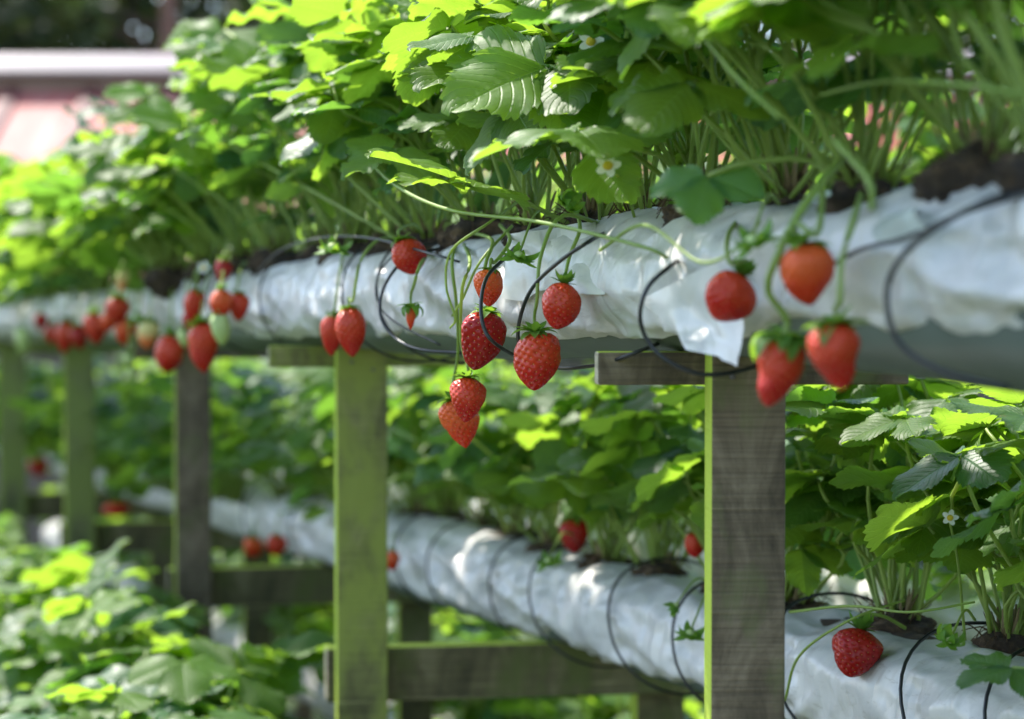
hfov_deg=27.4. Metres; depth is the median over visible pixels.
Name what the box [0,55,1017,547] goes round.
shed
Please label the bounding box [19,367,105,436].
strawberry plant
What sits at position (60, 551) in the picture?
strawberry plant
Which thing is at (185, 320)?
strawberry
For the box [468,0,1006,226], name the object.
strawberry plant
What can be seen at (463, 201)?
strawberry plant
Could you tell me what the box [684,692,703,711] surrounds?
strawberry plant
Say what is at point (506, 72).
strawberry plant
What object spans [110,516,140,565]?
strawberry plant
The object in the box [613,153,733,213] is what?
strawberry plant
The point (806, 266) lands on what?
strawberry
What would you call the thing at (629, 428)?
strawberry plant
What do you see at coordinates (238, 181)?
strawberry plant
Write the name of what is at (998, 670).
strawberry plant
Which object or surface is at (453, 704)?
strawberry plant
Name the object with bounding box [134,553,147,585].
strawberry plant
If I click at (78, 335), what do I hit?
strawberry
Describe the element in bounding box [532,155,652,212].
strawberry plant
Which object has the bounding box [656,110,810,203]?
strawberry plant
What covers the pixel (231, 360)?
strawberry plant
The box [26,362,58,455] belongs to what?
strawberry plant
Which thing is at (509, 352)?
wire loop
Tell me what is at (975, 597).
strawberry plant
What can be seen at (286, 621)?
strawberry plant
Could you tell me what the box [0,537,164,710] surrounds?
strawberry plant
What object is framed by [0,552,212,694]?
strawberry plant
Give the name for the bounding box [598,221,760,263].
runner stem
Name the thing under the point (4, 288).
strawberry plant
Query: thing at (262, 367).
strawberry plant
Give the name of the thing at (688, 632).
green bud
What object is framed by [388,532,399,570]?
strawberry
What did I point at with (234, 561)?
strawberry plant
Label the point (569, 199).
green bud
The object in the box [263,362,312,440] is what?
strawberry plant
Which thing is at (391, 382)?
strawberry plant
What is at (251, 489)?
tie wire
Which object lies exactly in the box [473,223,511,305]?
strawberry
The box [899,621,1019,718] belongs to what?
tie wire
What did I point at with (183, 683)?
strawberry plant
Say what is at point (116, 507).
strawberry
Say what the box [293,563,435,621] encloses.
strawberry plant
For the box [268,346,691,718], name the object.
wooden trestle
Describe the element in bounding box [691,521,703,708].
plant
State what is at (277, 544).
strawberry
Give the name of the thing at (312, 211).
strawberry plant
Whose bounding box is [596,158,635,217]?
strawberry flower
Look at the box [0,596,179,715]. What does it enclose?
strawberry plant
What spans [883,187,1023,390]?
wire loop
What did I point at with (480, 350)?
strawberry
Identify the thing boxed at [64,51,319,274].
strawberry plant
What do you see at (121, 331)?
strawberry
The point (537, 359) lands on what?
strawberry
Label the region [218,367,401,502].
strawberry plant
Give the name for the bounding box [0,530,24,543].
strawberry plant
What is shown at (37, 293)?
strawberry plant
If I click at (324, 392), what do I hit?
strawberry plant
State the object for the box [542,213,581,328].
strawberry
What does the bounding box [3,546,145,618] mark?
strawberry plant
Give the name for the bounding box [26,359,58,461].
strawberry plant
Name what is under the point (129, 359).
strawberry
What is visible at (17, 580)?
strawberry plant
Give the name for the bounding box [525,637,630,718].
strawberry plant
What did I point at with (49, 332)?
strawberry
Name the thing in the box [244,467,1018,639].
soil
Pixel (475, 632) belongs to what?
strawberry plant
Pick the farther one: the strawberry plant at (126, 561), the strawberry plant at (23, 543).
the strawberry plant at (126, 561)
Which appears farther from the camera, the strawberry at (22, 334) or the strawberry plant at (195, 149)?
the strawberry at (22, 334)
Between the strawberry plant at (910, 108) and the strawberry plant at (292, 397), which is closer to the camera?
the strawberry plant at (910, 108)
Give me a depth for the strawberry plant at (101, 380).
4.89 m
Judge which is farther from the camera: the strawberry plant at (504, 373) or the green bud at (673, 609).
the strawberry plant at (504, 373)
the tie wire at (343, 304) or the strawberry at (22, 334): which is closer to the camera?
the tie wire at (343, 304)
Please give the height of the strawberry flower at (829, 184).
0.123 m
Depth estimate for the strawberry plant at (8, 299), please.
4.42 m
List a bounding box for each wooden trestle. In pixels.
[0,342,174,604]
[25,342,272,647]
[125,344,432,718]
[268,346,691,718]
[595,351,908,718]
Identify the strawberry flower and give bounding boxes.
[197,253,221,273]
[579,35,603,220]
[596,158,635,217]
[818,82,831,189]
[943,509,966,640]
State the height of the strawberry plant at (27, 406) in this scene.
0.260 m
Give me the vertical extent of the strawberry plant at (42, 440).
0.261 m
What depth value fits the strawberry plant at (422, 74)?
1.83 m
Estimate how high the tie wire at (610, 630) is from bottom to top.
0.142 m
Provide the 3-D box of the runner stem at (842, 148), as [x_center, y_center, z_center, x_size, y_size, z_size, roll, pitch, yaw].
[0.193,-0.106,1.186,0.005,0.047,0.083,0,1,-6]
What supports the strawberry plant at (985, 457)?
on the grow bag at (568, 602)
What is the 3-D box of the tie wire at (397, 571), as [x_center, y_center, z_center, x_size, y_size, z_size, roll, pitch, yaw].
[-0.086,0.291,3.010,0.164,0.141,0.116,0,1,0]
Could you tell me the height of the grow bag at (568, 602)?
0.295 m
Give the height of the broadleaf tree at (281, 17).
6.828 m
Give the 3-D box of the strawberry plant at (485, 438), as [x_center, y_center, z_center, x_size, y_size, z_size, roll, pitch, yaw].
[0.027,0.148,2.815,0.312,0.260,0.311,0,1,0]
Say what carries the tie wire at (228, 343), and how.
attached to the grow bag at (957, 296)
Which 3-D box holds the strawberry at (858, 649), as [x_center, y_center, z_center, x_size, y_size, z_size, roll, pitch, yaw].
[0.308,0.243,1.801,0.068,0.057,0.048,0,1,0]
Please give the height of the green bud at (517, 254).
0.051 m
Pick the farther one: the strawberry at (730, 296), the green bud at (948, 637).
the green bud at (948, 637)
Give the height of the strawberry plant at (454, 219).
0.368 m
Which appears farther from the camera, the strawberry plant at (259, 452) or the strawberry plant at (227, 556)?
the strawberry plant at (227, 556)
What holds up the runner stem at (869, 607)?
on the grow bag at (568, 602)
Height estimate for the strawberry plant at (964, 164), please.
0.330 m
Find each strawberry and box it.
[15,293,29,353]
[28,449,49,476]
[34,287,48,330]
[44,276,56,343]
[55,287,75,352]
[69,279,87,349]
[83,276,105,343]
[100,270,115,331]
[102,494,130,517]
[105,284,129,324]
[114,287,137,344]
[116,258,129,292]
[122,285,135,366]
[126,291,138,380]
[137,292,159,348]
[155,288,184,372]
[177,262,191,346]
[182,268,196,330]
[183,262,205,323]
[185,261,218,372]
[210,270,232,314]
[210,309,230,344]
[215,241,231,282]
[230,261,249,320]
[244,519,262,557]
[266,517,287,555]
[320,237,349,355]
[335,236,393,356]
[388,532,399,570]
[391,223,426,274]
[396,252,431,329]
[436,247,479,447]
[449,243,486,421]
[461,231,506,369]
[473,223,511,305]
[511,213,599,390]
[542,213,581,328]
[559,509,588,552]
[685,522,703,557]
[705,221,757,321]
[750,158,845,406]
[771,185,833,305]
[801,191,870,390]
[832,611,906,677]
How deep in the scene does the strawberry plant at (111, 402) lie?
4.37 m
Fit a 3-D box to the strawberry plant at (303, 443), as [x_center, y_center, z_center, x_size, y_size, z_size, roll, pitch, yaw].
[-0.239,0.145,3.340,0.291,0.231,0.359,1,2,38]
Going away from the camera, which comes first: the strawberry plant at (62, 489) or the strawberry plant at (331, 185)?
the strawberry plant at (331, 185)
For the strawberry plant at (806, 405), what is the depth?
1.90 m
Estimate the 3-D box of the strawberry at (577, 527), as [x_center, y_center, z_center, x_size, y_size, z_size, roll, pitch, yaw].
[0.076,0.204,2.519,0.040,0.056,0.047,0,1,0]
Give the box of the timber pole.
[161,0,177,54]
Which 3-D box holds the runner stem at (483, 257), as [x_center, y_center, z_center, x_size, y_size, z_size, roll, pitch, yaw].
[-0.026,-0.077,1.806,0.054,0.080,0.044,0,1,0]
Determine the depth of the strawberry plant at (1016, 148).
2.88 m
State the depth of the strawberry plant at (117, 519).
6.27 m
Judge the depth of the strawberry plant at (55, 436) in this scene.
5.23 m
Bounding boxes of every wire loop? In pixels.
[375,242,440,345]
[378,246,461,354]
[479,246,659,369]
[516,231,604,342]
[638,259,757,376]
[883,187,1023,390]
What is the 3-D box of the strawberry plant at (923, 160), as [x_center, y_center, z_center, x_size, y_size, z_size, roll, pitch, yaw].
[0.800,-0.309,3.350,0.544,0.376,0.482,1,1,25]
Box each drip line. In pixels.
[252,235,459,276]
[834,192,1023,265]
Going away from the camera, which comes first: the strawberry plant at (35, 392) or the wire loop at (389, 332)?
the wire loop at (389, 332)
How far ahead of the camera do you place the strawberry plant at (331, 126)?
2.13 m
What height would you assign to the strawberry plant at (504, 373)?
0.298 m
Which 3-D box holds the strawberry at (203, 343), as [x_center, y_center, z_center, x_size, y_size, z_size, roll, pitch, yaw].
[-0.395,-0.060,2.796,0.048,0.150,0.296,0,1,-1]
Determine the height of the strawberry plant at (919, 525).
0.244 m
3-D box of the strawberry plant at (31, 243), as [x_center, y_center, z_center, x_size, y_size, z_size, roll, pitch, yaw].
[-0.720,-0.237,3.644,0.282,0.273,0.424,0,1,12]
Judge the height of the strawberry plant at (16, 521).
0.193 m
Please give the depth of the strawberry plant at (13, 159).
4.14 m
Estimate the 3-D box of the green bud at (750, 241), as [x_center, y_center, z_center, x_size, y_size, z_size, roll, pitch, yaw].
[0.158,-0.085,1.350,0.032,0.047,0.176,0,1,7]
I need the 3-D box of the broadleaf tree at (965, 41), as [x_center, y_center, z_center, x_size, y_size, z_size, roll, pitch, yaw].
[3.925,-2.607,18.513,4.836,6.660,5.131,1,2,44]
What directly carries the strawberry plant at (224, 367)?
in the soil at (848, 584)
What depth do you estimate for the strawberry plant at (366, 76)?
1.99 m
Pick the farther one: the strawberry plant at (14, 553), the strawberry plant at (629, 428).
the strawberry plant at (14, 553)
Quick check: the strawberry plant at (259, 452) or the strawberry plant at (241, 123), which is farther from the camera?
the strawberry plant at (259, 452)
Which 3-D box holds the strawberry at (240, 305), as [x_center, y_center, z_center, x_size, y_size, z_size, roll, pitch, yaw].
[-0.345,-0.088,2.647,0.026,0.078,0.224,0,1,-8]
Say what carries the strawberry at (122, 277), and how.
in the grow bag at (957, 296)
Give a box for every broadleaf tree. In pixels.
[0,0,246,54]
[0,0,306,54]
[242,0,305,26]
[759,21,962,54]
[765,13,1023,54]
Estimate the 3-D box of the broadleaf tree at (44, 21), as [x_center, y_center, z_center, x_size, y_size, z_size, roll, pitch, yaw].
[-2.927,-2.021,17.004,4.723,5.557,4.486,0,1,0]
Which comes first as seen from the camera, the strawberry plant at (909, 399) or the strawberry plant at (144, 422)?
the strawberry plant at (909, 399)
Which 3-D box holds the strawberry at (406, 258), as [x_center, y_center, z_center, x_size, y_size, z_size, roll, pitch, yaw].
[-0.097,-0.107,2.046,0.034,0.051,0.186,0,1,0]
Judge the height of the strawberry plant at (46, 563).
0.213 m
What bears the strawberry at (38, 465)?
in the grow bag at (568, 602)
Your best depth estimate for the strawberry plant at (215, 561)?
5.34 m
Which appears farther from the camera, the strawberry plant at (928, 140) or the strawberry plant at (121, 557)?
the strawberry plant at (121, 557)
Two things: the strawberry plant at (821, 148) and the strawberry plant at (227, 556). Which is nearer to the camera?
the strawberry plant at (821, 148)
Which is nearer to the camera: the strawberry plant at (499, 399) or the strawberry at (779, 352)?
the strawberry at (779, 352)
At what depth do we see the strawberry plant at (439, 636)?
3.79 m
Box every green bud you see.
[124,267,151,326]
[314,218,352,255]
[498,210,540,267]
[536,532,572,571]
[558,188,587,216]
[662,577,703,617]
[674,597,703,640]
[731,192,781,260]
[935,609,976,650]
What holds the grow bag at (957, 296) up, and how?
on the wooden trestle at (370, 672)
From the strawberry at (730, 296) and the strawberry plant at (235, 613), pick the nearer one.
the strawberry at (730, 296)
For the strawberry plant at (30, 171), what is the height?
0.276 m
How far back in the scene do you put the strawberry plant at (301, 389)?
6.25 m
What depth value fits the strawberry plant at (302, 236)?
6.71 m
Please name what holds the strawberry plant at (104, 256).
on the grow bag at (957, 296)
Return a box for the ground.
[29,548,1000,718]
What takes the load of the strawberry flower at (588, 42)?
on the grow bag at (957, 296)
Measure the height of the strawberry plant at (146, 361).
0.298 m
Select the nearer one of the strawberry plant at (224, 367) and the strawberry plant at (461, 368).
the strawberry plant at (461, 368)
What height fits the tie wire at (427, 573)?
0.142 m
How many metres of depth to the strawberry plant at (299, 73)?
2.27 m
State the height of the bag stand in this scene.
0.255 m
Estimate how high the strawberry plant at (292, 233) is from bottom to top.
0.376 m
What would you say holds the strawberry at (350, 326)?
in the grow bag at (957, 296)
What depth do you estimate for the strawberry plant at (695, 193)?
1.32 m
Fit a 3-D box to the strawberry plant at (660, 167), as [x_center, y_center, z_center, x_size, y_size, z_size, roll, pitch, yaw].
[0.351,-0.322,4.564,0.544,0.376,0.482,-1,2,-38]
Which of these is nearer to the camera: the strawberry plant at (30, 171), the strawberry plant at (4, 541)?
the strawberry plant at (30, 171)
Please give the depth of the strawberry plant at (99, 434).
4.50 m
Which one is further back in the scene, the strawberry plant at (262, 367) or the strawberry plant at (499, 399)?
the strawberry plant at (262, 367)
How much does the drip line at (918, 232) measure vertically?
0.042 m
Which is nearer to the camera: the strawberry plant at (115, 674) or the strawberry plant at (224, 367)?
the strawberry plant at (115, 674)
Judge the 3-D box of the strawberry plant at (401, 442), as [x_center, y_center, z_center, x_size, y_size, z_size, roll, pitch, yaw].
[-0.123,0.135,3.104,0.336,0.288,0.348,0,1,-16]
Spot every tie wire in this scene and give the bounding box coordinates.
[207,274,267,356]
[242,477,298,557]
[258,249,302,345]
[289,492,318,564]
[341,240,455,362]
[376,246,494,363]
[394,510,474,615]
[426,518,510,627]
[488,532,595,640]
[528,540,645,667]
[607,557,703,695]
[671,581,703,702]
[785,592,883,718]
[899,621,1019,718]
[983,647,1023,718]
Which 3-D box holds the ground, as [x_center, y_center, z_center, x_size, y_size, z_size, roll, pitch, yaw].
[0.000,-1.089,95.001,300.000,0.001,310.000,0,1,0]
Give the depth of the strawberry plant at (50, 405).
4.74 m
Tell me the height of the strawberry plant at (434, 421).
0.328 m
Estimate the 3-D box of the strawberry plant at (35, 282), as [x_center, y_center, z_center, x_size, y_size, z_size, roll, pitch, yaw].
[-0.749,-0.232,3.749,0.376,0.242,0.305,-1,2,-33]
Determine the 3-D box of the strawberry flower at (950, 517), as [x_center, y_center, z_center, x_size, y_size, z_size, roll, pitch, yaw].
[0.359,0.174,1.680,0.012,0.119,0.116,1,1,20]
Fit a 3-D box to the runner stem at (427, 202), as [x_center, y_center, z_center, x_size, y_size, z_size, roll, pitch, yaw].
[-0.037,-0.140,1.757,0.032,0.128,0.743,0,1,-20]
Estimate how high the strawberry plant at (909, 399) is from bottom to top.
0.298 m
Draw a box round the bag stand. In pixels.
[285,696,313,718]
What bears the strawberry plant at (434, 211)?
in the grow bag
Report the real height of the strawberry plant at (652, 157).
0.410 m
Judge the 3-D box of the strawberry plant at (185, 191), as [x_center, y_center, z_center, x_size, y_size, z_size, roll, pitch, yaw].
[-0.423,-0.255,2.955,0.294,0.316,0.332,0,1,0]
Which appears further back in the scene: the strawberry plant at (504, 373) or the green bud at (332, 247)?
the strawberry plant at (504, 373)
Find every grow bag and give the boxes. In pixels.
[0,179,1023,392]
[26,452,1023,718]
[42,521,461,718]
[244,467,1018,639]
[503,357,594,361]
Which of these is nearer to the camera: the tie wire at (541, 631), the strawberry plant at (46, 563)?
the tie wire at (541, 631)
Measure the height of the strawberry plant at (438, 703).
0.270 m
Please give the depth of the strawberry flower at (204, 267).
2.67 m
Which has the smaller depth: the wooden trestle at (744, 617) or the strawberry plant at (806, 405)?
the wooden trestle at (744, 617)
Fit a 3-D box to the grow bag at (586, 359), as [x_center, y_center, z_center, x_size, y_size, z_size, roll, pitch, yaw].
[1.148,-0.027,5.402,0.171,0.200,6.481,-1,1,-21]
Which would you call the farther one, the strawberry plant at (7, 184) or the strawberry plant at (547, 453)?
the strawberry plant at (7, 184)
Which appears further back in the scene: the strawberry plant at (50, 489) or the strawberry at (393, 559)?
the strawberry plant at (50, 489)
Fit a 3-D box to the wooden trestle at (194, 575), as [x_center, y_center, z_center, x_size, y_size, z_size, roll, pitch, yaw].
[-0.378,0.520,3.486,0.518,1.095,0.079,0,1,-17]
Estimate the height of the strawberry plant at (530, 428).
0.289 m
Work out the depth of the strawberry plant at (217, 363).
7.46 m
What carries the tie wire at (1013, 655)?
attached to the grow bag at (568, 602)
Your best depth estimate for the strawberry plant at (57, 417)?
4.71 m
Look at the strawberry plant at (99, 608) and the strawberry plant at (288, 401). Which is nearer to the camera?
the strawberry plant at (99, 608)
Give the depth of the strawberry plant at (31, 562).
4.01 m
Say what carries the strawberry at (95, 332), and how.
in the grow bag at (957, 296)
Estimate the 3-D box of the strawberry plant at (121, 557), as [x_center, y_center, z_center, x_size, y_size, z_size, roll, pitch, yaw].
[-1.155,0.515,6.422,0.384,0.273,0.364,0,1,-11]
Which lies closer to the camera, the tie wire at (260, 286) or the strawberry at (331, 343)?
the strawberry at (331, 343)
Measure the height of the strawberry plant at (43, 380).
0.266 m
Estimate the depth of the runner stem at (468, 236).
1.80 m
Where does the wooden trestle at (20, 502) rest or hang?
on the ground
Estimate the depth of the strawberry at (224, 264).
2.62 m
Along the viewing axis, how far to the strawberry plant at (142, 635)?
2.77 m
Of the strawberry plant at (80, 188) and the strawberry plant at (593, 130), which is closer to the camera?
the strawberry plant at (593, 130)
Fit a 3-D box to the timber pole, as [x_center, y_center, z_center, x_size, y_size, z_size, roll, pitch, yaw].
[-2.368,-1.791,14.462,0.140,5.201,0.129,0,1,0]
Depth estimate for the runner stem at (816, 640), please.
1.80 m
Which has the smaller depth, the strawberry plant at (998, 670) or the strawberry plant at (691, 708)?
the strawberry plant at (998, 670)
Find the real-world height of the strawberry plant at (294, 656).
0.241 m
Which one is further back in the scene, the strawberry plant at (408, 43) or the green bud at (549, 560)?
the green bud at (549, 560)
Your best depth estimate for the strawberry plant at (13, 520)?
4.63 m
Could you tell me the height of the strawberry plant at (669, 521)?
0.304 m
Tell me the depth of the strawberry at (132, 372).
3.17 m
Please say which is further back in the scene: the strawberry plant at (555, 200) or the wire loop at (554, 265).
the strawberry plant at (555, 200)
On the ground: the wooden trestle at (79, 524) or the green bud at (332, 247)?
the wooden trestle at (79, 524)
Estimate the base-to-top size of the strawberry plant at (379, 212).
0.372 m
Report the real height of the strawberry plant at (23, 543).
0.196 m
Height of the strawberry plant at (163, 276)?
0.316 m
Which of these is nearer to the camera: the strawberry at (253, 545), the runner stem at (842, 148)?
the runner stem at (842, 148)
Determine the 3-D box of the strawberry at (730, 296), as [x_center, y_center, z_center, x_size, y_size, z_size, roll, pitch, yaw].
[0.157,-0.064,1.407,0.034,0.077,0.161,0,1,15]
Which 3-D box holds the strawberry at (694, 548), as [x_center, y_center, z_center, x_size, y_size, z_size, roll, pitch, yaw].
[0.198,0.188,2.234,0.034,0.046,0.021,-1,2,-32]
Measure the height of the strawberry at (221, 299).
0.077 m
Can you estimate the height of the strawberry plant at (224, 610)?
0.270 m
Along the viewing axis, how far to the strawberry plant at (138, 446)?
4.11 m
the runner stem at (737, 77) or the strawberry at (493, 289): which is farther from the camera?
the strawberry at (493, 289)
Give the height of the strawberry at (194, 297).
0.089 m
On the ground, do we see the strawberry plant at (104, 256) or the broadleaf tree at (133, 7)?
the broadleaf tree at (133, 7)
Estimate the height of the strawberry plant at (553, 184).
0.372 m
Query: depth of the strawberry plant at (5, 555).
3.78 m
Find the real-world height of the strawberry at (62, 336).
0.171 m
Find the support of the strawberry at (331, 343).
in the grow bag at (957, 296)
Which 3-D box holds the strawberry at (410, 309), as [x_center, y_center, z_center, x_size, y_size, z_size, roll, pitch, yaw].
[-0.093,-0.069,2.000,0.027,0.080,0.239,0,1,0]
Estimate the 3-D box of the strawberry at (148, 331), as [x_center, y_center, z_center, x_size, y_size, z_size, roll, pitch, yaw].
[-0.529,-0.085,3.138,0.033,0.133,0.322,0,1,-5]
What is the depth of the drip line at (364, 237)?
2.18 m
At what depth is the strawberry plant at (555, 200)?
4.75 m
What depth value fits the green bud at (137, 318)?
3.08 m
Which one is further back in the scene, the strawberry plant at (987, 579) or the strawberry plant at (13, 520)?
the strawberry plant at (13, 520)
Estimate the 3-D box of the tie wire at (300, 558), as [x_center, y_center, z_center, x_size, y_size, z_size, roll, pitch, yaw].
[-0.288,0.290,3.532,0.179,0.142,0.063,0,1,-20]
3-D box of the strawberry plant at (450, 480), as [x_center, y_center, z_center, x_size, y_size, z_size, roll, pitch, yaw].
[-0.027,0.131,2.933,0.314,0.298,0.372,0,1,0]
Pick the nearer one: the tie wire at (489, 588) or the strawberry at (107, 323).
the tie wire at (489, 588)
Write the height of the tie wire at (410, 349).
0.138 m
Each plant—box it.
[0,152,134,300]
[0,153,79,295]
[0,155,112,296]
[0,157,109,293]
[0,177,50,297]
[0,199,129,293]
[0,205,33,298]
[0,293,32,304]
[0,513,32,547]
[0,516,21,530]
[0,517,14,546]
[0,530,14,547]
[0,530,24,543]
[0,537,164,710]
[0,543,53,570]
[0,543,117,618]
[0,549,53,571]
[0,551,21,569]
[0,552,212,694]
[0,557,51,568]
[0,570,150,714]
[0,586,214,715]
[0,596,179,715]
[0,600,317,711]
[0,677,271,718]
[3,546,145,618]
[5,97,263,292]
[6,371,118,475]
[13,106,201,284]
[18,387,103,466]
[19,82,296,299]
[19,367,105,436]
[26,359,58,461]
[26,361,53,452]
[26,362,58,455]
[26,362,99,459]
[32,630,334,718]
[36,125,232,270]
[36,363,158,476]
[36,486,61,522]
[39,359,144,479]
[48,643,241,718]
[53,486,100,521]
[59,362,147,477]
[63,635,287,718]
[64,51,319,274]
[83,367,173,488]
[95,354,144,371]
[95,366,266,499]
[95,369,243,483]
[95,516,146,568]
[98,0,483,249]
[100,373,301,499]
[102,516,147,555]
[103,400,236,494]
[108,362,290,502]
[110,82,281,286]
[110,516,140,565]
[118,551,215,568]
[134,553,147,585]
[135,359,155,367]
[138,36,337,273]
[170,359,316,501]
[173,360,240,394]
[175,14,398,261]
[208,9,473,265]
[211,360,248,381]
[212,359,251,382]
[212,551,241,616]
[217,550,297,624]
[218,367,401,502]
[219,359,259,386]
[219,558,279,614]
[220,555,299,642]
[229,552,290,633]
[232,0,462,256]
[232,377,435,521]
[234,367,434,503]
[238,361,320,419]
[245,203,309,245]
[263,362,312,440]
[263,553,334,638]
[269,0,581,259]
[270,378,316,408]
[289,602,467,684]
[290,380,401,399]
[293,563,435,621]
[295,210,313,252]
[296,376,478,515]
[300,197,398,238]
[319,361,503,519]
[364,0,810,227]
[365,199,397,235]
[381,0,575,245]
[383,190,513,229]
[387,358,557,532]
[387,369,461,422]
[388,603,534,718]
[388,605,519,706]
[388,616,591,718]
[393,187,444,223]
[393,366,466,483]
[413,372,637,553]
[413,375,612,538]
[422,368,556,496]
[436,178,558,225]
[438,617,596,718]
[439,4,811,217]
[450,165,541,224]
[454,174,570,222]
[462,364,584,385]
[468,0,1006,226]
[492,368,703,568]
[492,638,703,718]
[500,385,786,576]
[508,0,1023,205]
[510,363,594,395]
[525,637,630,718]
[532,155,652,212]
[541,178,577,217]
[545,0,1023,225]
[560,403,684,530]
[578,385,846,593]
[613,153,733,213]
[627,385,921,609]
[641,146,734,204]
[642,147,728,203]
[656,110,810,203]
[674,0,1023,191]
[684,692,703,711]
[684,694,703,718]
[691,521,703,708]
[697,0,1023,203]
[764,131,902,191]
[785,376,1003,635]
[785,400,906,575]
[805,100,955,194]
[817,404,1023,656]
[833,101,1020,186]
[839,396,915,540]
[881,408,1002,586]
[882,458,1020,608]
[890,85,1002,170]
[891,387,1023,598]
[955,559,1023,698]
[970,560,1002,587]
[1012,30,1023,150]
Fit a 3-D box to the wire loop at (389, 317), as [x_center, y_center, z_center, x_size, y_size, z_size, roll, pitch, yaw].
[-0.095,-0.065,2.000,0.079,0.103,0.112,0,1,0]
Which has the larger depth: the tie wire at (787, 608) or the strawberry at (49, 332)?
the strawberry at (49, 332)
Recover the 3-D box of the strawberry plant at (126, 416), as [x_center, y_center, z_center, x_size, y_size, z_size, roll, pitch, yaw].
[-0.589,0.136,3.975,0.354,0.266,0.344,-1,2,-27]
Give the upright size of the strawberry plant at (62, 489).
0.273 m
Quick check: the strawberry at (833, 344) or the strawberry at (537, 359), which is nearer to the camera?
the strawberry at (833, 344)
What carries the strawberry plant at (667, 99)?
on the grow bag at (957, 296)
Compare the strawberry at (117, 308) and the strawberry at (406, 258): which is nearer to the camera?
the strawberry at (406, 258)
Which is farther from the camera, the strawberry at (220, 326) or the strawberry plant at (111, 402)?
the strawberry plant at (111, 402)
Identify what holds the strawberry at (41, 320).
in the grow bag at (957, 296)
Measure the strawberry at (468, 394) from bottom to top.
0.166 m
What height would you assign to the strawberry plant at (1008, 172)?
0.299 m
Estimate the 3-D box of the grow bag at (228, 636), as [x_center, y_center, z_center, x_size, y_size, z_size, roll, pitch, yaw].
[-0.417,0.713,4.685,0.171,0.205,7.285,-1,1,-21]
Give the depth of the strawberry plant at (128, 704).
2.31 m
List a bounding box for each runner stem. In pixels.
[375,167,668,259]
[445,201,517,328]
[451,225,512,316]
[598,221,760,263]
[704,39,781,119]
[785,599,905,700]
[789,601,974,612]
[818,79,1023,97]
[831,136,874,209]
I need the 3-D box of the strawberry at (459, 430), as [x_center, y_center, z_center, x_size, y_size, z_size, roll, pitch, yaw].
[-0.048,-0.020,1.955,0.039,0.194,0.245,0,1,0]
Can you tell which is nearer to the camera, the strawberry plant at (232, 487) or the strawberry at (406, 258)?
the strawberry at (406, 258)
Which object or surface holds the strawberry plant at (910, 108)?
in the grow bag
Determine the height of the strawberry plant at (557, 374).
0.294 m
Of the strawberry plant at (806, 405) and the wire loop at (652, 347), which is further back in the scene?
the strawberry plant at (806, 405)
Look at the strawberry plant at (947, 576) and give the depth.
2.89 m
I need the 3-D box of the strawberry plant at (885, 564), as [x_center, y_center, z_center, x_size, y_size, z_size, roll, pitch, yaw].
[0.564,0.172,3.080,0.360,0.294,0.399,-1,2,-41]
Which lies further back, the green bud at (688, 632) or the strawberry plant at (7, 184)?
the strawberry plant at (7, 184)
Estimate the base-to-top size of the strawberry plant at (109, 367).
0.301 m
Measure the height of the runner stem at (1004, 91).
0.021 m
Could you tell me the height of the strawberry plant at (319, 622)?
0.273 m
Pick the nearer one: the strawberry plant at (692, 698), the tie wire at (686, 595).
the tie wire at (686, 595)
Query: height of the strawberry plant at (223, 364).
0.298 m
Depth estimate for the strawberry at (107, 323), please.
3.22 m
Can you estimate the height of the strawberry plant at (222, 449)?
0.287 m
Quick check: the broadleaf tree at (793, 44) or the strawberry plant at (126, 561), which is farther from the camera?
the broadleaf tree at (793, 44)
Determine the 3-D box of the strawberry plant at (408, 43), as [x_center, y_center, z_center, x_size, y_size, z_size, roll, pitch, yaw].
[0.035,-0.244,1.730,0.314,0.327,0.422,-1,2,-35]
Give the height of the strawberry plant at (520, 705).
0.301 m
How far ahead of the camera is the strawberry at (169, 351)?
2.92 m
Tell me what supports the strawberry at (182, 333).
in the grow bag at (957, 296)

